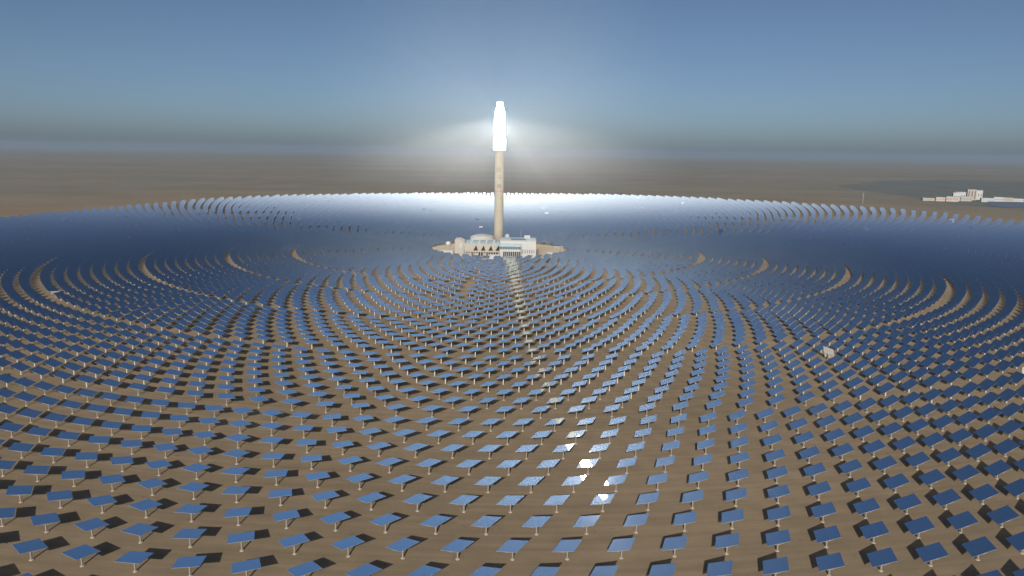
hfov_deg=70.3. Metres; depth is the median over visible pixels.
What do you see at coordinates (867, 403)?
heliostat
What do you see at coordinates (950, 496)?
heliostat
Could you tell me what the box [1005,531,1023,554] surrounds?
heliostat
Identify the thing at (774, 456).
heliostat
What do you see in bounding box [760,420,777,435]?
heliostat
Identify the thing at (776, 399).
heliostat
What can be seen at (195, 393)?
heliostat
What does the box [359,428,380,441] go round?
heliostat
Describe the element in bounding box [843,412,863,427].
heliostat
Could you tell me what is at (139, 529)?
heliostat
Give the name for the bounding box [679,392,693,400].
heliostat
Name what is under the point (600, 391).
heliostat
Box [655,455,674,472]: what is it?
heliostat
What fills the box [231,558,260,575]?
heliostat
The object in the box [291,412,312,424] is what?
heliostat
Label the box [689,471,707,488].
heliostat
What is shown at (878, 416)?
heliostat
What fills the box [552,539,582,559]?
heliostat
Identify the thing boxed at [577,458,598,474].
heliostat
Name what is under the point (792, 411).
heliostat
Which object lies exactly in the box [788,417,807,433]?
heliostat
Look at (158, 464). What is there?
heliostat
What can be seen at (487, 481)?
heliostat
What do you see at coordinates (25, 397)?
heliostat
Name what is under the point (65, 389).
heliostat
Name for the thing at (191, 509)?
heliostat
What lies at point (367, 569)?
heliostat
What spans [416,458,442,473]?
heliostat
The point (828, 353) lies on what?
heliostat
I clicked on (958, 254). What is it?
heliostat field
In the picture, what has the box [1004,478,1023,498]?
heliostat
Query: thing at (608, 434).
heliostat
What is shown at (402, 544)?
heliostat
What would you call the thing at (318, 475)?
heliostat
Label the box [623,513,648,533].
heliostat
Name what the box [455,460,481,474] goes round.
heliostat
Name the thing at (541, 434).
heliostat
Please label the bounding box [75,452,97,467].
heliostat
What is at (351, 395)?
heliostat
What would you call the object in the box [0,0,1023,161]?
sky
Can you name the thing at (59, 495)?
heliostat
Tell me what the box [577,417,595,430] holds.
heliostat
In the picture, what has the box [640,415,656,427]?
heliostat
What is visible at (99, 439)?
heliostat
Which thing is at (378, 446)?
heliostat
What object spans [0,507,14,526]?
heliostat
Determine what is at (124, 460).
heliostat
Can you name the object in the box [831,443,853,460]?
heliostat
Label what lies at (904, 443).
heliostat
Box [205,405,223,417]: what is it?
heliostat
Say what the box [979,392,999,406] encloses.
heliostat
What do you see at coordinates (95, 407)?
heliostat
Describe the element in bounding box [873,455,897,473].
heliostat
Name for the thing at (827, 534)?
heliostat
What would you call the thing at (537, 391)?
heliostat
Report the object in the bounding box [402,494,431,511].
heliostat
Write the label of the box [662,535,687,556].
heliostat
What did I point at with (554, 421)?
heliostat
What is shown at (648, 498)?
heliostat
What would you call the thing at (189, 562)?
heliostat
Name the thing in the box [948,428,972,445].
heliostat
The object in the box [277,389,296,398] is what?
heliostat
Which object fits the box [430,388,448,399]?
heliostat
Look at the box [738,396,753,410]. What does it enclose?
heliostat
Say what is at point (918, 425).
heliostat
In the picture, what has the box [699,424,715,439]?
heliostat
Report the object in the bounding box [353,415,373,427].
heliostat
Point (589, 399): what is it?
heliostat
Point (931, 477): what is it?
heliostat
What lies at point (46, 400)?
heliostat
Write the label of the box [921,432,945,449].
heliostat
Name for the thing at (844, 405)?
heliostat
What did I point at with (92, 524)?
heliostat
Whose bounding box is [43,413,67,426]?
heliostat
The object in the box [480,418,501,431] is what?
heliostat
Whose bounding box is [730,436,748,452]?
heliostat
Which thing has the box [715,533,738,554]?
heliostat
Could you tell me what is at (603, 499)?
heliostat
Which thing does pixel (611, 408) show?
heliostat
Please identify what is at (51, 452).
heliostat
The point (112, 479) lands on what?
heliostat
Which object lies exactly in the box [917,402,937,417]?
heliostat
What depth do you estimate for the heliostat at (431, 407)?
484.13 m
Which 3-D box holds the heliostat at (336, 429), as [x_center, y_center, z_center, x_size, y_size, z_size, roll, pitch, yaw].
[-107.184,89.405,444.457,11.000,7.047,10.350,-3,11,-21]
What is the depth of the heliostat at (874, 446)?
430.20 m
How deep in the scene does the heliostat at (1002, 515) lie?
349.87 m
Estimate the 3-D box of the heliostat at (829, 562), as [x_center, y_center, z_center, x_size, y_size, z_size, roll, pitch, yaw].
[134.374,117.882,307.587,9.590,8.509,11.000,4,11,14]
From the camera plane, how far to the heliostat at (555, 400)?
502.90 m
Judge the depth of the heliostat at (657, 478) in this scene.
383.56 m
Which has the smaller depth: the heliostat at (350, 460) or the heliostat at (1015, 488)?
the heliostat at (1015, 488)
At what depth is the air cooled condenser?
1222.61 m
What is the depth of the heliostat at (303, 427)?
446.55 m
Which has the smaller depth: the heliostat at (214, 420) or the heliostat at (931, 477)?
the heliostat at (931, 477)
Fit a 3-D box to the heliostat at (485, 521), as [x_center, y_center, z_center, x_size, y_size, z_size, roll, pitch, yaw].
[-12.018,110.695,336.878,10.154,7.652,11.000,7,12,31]
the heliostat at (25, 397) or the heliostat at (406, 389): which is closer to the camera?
the heliostat at (25, 397)
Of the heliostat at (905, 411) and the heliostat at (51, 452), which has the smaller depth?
the heliostat at (51, 452)
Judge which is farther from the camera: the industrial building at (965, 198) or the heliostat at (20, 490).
the industrial building at (965, 198)
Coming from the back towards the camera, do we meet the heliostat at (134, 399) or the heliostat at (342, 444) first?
the heliostat at (134, 399)
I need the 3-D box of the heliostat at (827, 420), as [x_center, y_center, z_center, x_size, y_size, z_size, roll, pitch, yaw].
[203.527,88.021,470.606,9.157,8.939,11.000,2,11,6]
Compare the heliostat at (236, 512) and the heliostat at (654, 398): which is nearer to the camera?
the heliostat at (236, 512)
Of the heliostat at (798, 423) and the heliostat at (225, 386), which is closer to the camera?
the heliostat at (798, 423)
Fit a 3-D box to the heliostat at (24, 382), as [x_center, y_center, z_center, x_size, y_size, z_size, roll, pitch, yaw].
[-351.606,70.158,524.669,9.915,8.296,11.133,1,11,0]
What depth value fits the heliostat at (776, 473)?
393.22 m
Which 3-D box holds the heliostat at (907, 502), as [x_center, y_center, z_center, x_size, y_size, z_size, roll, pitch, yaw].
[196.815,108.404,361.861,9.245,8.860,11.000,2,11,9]
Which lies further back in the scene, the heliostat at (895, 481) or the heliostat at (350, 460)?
the heliostat at (350, 460)
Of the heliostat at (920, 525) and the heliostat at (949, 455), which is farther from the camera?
the heliostat at (949, 455)
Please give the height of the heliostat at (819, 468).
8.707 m
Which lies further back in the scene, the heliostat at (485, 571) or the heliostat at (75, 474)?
the heliostat at (75, 474)
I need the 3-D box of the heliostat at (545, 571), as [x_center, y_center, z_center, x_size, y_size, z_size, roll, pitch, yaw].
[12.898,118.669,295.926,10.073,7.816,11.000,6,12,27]
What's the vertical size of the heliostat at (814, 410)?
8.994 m
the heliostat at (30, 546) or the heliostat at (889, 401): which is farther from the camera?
the heliostat at (889, 401)
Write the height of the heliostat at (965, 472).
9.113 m
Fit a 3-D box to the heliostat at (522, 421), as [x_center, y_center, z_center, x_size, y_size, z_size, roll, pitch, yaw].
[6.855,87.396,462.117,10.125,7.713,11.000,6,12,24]
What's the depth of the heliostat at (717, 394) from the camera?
519.21 m
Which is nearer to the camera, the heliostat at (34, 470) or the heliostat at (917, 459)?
the heliostat at (34, 470)
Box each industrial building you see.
[921,198,934,200]
[935,197,945,200]
[945,196,958,201]
[952,192,960,200]
[960,196,971,200]
[966,189,976,199]
[976,190,982,199]
[980,198,994,201]
[992,197,1003,201]
[1004,197,1012,201]
[1013,198,1023,201]
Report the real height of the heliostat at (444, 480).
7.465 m
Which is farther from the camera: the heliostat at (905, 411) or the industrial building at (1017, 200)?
the industrial building at (1017, 200)
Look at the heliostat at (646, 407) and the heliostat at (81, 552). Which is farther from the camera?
the heliostat at (646, 407)
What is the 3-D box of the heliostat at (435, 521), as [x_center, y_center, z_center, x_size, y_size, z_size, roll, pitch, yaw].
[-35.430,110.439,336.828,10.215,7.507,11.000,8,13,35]
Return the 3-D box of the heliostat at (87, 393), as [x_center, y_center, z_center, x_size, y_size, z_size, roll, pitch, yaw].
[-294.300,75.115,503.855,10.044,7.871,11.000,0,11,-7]
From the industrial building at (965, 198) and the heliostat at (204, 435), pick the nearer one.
the heliostat at (204, 435)
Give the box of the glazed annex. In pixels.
[500,244,520,257]
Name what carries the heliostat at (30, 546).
on the ground
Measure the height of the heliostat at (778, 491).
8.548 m
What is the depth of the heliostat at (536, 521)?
337.18 m
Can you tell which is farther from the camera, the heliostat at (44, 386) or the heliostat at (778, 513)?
the heliostat at (44, 386)
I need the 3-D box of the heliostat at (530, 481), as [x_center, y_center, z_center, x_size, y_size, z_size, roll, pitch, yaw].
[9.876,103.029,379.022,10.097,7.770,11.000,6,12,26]
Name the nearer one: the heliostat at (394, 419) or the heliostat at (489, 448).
the heliostat at (489, 448)
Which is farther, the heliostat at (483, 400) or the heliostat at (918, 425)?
the heliostat at (483, 400)
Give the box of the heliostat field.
[0,192,1023,575]
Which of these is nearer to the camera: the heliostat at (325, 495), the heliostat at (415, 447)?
the heliostat at (325, 495)
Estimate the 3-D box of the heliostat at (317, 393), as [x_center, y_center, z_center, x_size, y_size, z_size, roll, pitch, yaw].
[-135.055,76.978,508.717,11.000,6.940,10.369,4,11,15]
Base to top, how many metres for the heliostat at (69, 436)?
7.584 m
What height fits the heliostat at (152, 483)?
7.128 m
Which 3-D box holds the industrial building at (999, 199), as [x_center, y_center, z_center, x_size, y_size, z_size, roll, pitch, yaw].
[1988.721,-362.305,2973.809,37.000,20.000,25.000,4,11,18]
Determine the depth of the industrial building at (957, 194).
2993.84 m
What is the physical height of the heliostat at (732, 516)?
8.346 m
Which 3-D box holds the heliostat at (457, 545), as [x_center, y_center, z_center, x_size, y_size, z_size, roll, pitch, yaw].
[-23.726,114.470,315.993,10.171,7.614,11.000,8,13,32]
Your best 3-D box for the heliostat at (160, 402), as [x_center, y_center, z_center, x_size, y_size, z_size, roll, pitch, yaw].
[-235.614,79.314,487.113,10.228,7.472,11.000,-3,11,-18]
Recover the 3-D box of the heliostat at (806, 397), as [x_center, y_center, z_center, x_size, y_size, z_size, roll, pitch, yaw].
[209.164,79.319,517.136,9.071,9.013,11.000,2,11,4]
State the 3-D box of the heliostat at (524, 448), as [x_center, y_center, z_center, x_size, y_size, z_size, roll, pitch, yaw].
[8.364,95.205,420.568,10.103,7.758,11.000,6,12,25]
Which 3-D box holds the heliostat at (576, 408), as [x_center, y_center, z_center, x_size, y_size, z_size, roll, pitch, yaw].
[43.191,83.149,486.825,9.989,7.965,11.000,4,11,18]
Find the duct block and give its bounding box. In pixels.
[455,237,465,255]
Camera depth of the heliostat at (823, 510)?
352.12 m
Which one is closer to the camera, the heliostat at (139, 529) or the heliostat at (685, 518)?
the heliostat at (139, 529)
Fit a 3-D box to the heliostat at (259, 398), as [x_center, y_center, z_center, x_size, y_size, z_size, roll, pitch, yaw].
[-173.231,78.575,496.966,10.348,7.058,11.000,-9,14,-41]
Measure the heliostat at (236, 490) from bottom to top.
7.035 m
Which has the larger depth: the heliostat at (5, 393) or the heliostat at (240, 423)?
the heliostat at (5, 393)
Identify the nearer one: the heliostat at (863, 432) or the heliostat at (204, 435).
the heliostat at (204, 435)
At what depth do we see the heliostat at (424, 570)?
295.66 m
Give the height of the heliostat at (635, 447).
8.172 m
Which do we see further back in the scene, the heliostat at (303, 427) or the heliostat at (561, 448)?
the heliostat at (303, 427)
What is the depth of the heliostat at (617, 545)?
318.26 m
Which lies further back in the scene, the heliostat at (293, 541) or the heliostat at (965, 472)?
the heliostat at (965, 472)
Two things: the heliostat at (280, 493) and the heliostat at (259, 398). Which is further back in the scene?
the heliostat at (259, 398)
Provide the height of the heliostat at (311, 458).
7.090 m
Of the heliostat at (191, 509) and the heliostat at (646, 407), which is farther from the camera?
the heliostat at (646, 407)
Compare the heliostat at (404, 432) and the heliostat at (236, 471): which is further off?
the heliostat at (404, 432)
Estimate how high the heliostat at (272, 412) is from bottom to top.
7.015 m
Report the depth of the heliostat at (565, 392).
521.13 m
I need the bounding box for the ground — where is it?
[0,147,1023,575]
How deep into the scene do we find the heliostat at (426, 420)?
461.46 m
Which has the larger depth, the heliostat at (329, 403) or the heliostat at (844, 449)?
the heliostat at (329, 403)
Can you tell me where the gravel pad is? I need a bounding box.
[433,244,564,259]
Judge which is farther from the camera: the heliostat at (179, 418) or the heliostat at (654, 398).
the heliostat at (654, 398)
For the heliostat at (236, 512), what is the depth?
341.56 m
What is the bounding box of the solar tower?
[493,102,505,239]
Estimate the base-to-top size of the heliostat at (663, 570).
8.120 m
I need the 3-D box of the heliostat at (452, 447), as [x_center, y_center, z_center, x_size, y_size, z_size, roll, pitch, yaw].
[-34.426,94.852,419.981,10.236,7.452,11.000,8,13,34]
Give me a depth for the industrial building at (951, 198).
2949.93 m
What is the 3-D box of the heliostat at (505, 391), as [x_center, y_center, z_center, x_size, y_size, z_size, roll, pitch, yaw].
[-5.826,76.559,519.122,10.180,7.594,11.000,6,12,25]
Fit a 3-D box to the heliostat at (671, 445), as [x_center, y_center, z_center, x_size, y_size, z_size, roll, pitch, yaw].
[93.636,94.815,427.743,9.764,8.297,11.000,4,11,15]
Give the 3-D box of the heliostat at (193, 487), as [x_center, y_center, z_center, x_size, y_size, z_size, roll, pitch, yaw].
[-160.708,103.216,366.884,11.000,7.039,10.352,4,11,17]
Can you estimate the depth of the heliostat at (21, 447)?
411.78 m
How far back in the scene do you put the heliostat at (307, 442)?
424.56 m
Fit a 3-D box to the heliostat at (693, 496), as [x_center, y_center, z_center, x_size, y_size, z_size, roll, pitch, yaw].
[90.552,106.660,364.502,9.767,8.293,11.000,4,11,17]
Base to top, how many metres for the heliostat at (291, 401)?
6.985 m
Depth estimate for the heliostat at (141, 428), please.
441.52 m
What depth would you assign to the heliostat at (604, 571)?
297.92 m
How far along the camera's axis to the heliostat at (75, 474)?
378.33 m
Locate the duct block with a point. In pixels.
(460, 245)
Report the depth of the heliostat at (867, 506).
356.58 m
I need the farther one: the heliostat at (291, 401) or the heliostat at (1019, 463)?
the heliostat at (291, 401)
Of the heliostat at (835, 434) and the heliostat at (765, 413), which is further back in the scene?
the heliostat at (765, 413)
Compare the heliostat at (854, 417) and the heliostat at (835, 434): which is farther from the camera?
the heliostat at (854, 417)
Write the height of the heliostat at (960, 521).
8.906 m
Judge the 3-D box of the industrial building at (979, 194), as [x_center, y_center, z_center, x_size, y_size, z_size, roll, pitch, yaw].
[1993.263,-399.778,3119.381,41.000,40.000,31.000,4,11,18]
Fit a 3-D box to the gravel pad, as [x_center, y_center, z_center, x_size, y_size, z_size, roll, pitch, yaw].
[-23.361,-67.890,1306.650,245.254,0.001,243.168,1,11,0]
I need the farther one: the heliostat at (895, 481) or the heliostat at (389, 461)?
the heliostat at (389, 461)
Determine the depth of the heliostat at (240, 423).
451.89 m
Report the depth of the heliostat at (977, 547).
321.01 m
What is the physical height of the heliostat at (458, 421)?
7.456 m
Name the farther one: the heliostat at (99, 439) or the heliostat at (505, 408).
the heliostat at (505, 408)
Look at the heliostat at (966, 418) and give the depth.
479.72 m
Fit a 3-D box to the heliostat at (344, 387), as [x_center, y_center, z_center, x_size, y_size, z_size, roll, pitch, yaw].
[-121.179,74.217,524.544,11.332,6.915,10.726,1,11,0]
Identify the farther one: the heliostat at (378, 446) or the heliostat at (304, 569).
the heliostat at (378, 446)
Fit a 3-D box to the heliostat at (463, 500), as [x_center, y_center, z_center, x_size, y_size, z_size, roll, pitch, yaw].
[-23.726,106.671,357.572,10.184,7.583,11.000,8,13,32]
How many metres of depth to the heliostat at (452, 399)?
501.32 m
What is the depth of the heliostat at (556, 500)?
358.42 m
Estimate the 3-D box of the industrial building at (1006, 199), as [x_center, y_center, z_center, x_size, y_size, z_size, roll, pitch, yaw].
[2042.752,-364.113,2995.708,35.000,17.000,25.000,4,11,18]
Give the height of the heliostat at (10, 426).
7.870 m
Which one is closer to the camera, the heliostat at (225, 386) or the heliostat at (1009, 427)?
the heliostat at (1009, 427)
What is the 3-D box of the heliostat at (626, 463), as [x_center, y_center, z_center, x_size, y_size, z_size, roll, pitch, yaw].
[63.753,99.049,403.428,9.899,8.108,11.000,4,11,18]
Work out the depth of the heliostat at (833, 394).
524.12 m
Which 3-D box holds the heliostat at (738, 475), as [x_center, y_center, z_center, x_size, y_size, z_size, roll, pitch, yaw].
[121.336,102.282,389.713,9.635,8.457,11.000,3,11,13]
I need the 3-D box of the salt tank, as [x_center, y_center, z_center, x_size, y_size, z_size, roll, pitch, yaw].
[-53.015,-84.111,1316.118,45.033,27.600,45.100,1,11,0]
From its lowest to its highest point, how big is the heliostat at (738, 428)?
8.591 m
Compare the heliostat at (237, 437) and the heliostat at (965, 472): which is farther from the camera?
the heliostat at (237, 437)
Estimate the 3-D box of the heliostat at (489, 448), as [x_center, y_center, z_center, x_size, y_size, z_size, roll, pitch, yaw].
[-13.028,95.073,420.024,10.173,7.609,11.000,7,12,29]
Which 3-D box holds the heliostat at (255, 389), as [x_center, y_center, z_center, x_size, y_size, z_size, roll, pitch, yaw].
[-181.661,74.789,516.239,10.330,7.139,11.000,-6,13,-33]
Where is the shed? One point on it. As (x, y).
(491, 256)
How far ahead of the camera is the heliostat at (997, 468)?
402.73 m
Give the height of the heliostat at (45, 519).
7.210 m
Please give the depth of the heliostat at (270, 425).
448.71 m
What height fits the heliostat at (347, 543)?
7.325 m
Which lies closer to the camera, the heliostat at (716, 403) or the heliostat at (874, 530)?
the heliostat at (874, 530)
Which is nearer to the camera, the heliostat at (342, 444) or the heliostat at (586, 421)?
the heliostat at (342, 444)
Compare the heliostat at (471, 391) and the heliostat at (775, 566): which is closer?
the heliostat at (775, 566)
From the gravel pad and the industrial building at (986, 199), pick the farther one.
the industrial building at (986, 199)
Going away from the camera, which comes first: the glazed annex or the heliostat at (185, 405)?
the heliostat at (185, 405)
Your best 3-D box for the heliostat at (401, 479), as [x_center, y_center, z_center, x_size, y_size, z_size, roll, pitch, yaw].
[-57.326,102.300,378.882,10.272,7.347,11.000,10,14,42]
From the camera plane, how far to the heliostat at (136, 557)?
303.17 m
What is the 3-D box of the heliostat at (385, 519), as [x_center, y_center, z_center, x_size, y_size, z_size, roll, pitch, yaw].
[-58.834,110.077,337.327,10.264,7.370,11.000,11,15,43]
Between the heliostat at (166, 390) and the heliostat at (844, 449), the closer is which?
the heliostat at (844, 449)
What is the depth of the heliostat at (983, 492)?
372.99 m
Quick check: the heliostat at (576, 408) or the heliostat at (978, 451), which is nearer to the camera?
the heliostat at (978, 451)
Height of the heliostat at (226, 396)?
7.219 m
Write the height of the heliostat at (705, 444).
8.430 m
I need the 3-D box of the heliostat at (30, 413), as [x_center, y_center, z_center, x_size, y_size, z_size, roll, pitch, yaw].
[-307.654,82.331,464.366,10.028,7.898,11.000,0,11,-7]
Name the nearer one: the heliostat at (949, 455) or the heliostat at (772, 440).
the heliostat at (949, 455)
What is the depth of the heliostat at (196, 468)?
388.73 m
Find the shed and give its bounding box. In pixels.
[489,254,498,258]
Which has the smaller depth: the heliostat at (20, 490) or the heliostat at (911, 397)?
the heliostat at (20, 490)
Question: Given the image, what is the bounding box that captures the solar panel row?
[999,206,1023,207]
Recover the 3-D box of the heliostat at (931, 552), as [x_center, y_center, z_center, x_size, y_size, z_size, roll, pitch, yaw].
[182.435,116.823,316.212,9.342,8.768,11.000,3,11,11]
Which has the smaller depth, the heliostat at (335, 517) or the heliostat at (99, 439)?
the heliostat at (335, 517)
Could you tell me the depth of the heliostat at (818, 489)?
374.82 m
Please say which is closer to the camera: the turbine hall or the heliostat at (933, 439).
the heliostat at (933, 439)
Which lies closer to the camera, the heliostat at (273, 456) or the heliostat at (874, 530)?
the heliostat at (874, 530)
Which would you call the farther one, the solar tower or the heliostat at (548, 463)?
the solar tower
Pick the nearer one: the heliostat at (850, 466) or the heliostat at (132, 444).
the heliostat at (850, 466)
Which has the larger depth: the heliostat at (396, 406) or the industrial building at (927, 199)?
the industrial building at (927, 199)
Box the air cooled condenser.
[465,239,499,256]
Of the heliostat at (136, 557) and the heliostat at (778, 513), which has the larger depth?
the heliostat at (778, 513)
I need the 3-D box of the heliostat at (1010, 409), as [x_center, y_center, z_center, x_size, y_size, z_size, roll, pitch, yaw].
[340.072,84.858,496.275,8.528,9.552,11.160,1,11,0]
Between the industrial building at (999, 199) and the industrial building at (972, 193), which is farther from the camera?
the industrial building at (972, 193)
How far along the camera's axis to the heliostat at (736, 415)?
478.80 m
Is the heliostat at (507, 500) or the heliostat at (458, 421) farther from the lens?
the heliostat at (458, 421)
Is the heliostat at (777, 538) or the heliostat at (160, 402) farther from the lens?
the heliostat at (160, 402)
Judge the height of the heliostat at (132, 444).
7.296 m
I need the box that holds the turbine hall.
[500,237,535,257]
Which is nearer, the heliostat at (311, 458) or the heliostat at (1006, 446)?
the heliostat at (311, 458)
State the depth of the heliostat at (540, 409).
484.87 m
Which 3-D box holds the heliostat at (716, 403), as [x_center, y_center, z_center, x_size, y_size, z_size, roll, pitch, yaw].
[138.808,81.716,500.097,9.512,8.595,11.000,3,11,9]
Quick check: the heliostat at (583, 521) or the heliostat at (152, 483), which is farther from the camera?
the heliostat at (152, 483)
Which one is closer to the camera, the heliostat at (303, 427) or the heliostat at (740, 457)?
the heliostat at (740, 457)
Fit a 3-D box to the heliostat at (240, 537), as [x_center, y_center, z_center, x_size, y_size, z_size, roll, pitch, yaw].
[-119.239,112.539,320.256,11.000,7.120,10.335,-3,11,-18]
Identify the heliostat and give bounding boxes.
[0,388,16,401]
[0,404,18,418]
[0,422,24,436]
[0,460,16,476]
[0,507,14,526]
[5,485,32,502]
[7,442,34,457]
[12,538,47,560]
[13,377,35,390]
[14,392,37,405]
[18,408,42,422]
[23,465,49,481]
[26,427,51,441]
[30,513,60,532]
[33,381,55,394]
[36,396,59,409]
[40,447,65,462]
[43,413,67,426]
[46,490,72,508]
[54,385,75,398]
[56,431,80,446]
[60,400,83,413]
[61,544,99,566]
[62,470,84,486]
[71,417,94,430]
[74,518,108,538]
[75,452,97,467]
[76,389,97,401]
[85,404,107,417]
[87,494,116,513]
[88,436,109,450]
[99,474,124,491]
[100,392,120,405]
[101,421,122,434]
[110,456,133,471]
[112,408,133,421]
[114,551,152,572]
[121,440,141,454]
[121,523,157,543]
[124,396,144,408]
[128,383,147,394]
[128,499,161,517]
[131,425,150,438]
[136,478,166,495]
[141,411,160,424]
[145,459,171,475]
[151,399,169,411]
[153,443,177,457]
[157,386,175,398]
[162,428,182,441]
[170,415,188,427]
[172,528,206,547]
[172,555,206,575]
[175,504,207,521]
[177,482,208,499]
[178,402,194,414]
[182,463,210,479]
[187,390,203,401]
[187,446,212,461]
[192,431,215,445]
[198,417,219,430]
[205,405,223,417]
[218,384,233,393]
[218,394,234,404]
[221,486,249,502]
[222,449,249,464]
[222,467,249,482]
[223,507,251,525]
[225,434,250,447]
[227,531,254,551]
[228,420,250,433]
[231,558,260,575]
[232,407,253,419]
[247,387,264,396]
[248,396,268,407]
[258,422,282,435]
[259,437,283,450]
[260,409,282,422]
[261,453,285,466]
[264,470,287,485]
[268,488,291,505]
[272,509,299,528]
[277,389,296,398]
[279,533,309,554]
[280,398,301,410]
[286,561,321,575]
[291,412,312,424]
[293,425,314,437]
[296,439,316,452]
[301,454,321,469]
[305,471,329,487]
[308,391,328,400]
[311,490,339,508]
[316,401,334,412]
[320,511,349,531]
[323,414,340,426]
[326,426,346,439]
[331,440,353,454]
[332,536,364,557]
[335,385,352,395]
[338,456,361,471]
[343,393,359,403]
[345,473,372,489]
[345,563,380,575]
[351,403,369,414]
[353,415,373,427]
[356,492,385,510]
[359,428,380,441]
[367,386,383,396]
[367,442,389,456]
[369,513,400,532]
[375,394,393,406]
[376,457,401,472]
[385,416,406,428]
[385,537,419,558]
[386,404,405,415]
[388,474,415,491]
[392,429,415,442]
[398,387,415,398]
[402,443,427,457]
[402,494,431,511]
[407,565,440,575]
[408,396,428,407]
[415,417,437,429]
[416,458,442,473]
[420,515,451,534]
[422,405,442,416]
[428,430,450,443]
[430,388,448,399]
[431,476,458,492]
[441,444,464,458]
[441,539,473,559]
[443,397,463,408]
[448,418,468,430]
[450,495,477,512]
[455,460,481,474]
[458,406,478,417]
[461,431,483,444]
[463,389,480,399]
[470,566,501,575]
[471,516,500,534]
[474,477,500,492]
[478,397,496,408]
[478,445,500,458]
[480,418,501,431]
[494,406,513,418]
[495,389,512,400]
[496,431,517,444]
[496,460,520,474]
[496,495,523,512]
[497,540,527,560]
[512,397,530,408]
[512,418,532,431]
[515,444,537,458]
[518,476,543,492]
[522,516,550,534]
[527,389,543,400]
[531,430,552,444]
[531,567,560,575]
[532,405,550,418]
[537,459,559,474]
[544,495,569,512]
[545,418,563,431]
[547,396,564,408]
[552,444,573,458]
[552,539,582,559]
[560,388,576,399]
[561,476,585,492]
[566,430,585,443]
[567,405,584,417]
[573,515,599,534]
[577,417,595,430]
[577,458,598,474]
[581,396,596,408]
[590,443,609,458]
[590,493,614,511]
[590,565,618,575]
[592,387,607,399]
[600,429,618,443]
[604,404,619,416]
[605,474,627,491]
[607,538,634,558]
[609,416,626,428]
[615,395,629,407]
[616,457,636,473]
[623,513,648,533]
[626,441,645,456]
[634,427,651,441]
[636,492,659,510]
[639,402,654,415]
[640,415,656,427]
[647,473,667,490]
[648,393,661,406]
[649,563,675,575]
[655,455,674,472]
[662,440,679,455]
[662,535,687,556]
[667,426,683,440]
[671,413,686,426]
[673,401,688,414]
[673,511,696,531]
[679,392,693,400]
[682,490,702,508]
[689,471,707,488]
[694,453,711,470]
[697,438,714,454]
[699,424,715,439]
[700,411,716,425]
[706,399,721,411]
[706,560,732,575]
[710,389,725,399]
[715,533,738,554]
[722,508,743,528]
[726,487,746,506]
[728,468,748,486]
[729,410,745,424]
[730,422,747,437]
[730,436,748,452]
[730,451,748,468]
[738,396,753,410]
[756,408,773,422]
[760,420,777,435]
[763,434,782,449]
[763,556,788,575]
[765,449,785,465]
[765,529,790,551]
[766,465,787,483]
[767,484,789,503]
[767,505,790,526]
[768,394,784,408]
[783,405,801,420]
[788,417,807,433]
[794,431,814,447]
[797,391,814,405]
[799,446,819,463]
[803,462,825,480]
[807,481,831,500]
[809,403,827,417]
[811,502,835,522]
[813,525,840,547]
[815,552,844,575]
[816,415,836,430]
[823,346,833,359]
[824,428,844,444]
[825,388,842,402]
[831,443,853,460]
[834,400,853,415]
[839,459,862,477]
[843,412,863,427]
[846,477,871,496]
[853,425,874,441]
[853,498,879,518]
[857,397,877,412]
[860,521,888,543]
[863,440,885,456]
[867,547,897,571]
[869,409,889,424]
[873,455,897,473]
[880,395,900,409]
[881,422,902,438]
[883,473,908,492]
[893,406,914,421]
[893,436,916,453]
[893,493,921,514]
[902,392,921,406]
[904,516,934,538]
[906,451,930,469]
[907,418,929,434]
[915,542,947,566]
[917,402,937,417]
[918,469,945,488]
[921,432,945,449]
[932,415,954,430]
[932,489,961,509]
[936,447,961,465]
[939,399,959,414]
[946,511,977,533]
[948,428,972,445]
[952,464,979,483]
[956,411,978,427]
[959,395,980,410]
[962,536,996,560]
[965,443,991,461]
[969,484,998,504]
[974,424,998,440]
[978,407,1001,423]
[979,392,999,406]
[984,460,1011,478]
[986,505,1019,527]
[993,438,1019,456]
[998,420,1022,436]
[1000,403,1021,418]
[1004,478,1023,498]
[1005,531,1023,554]
[1013,458,1023,469]
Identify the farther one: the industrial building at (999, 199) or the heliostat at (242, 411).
the industrial building at (999, 199)
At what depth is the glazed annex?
1207.42 m
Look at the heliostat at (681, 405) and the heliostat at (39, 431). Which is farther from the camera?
the heliostat at (681, 405)
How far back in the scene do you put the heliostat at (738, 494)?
367.21 m
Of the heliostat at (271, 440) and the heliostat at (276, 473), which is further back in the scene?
the heliostat at (271, 440)
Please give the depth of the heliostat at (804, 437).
442.57 m
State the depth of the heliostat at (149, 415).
464.15 m
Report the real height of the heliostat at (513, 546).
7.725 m
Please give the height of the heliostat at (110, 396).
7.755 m
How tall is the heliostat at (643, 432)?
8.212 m
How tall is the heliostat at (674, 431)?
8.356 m
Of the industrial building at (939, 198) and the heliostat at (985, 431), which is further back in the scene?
the industrial building at (939, 198)
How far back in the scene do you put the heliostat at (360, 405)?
486.89 m
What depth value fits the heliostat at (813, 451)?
419.98 m
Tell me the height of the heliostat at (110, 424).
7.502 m
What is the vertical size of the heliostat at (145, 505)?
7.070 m
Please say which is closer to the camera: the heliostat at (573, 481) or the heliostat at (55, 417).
the heliostat at (573, 481)
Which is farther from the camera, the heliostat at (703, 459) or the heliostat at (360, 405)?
the heliostat at (360, 405)
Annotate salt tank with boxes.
[470,234,493,239]
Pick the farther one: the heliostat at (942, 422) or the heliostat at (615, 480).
the heliostat at (942, 422)
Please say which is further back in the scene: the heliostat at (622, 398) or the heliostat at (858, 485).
the heliostat at (622, 398)
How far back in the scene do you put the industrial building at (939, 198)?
2963.95 m

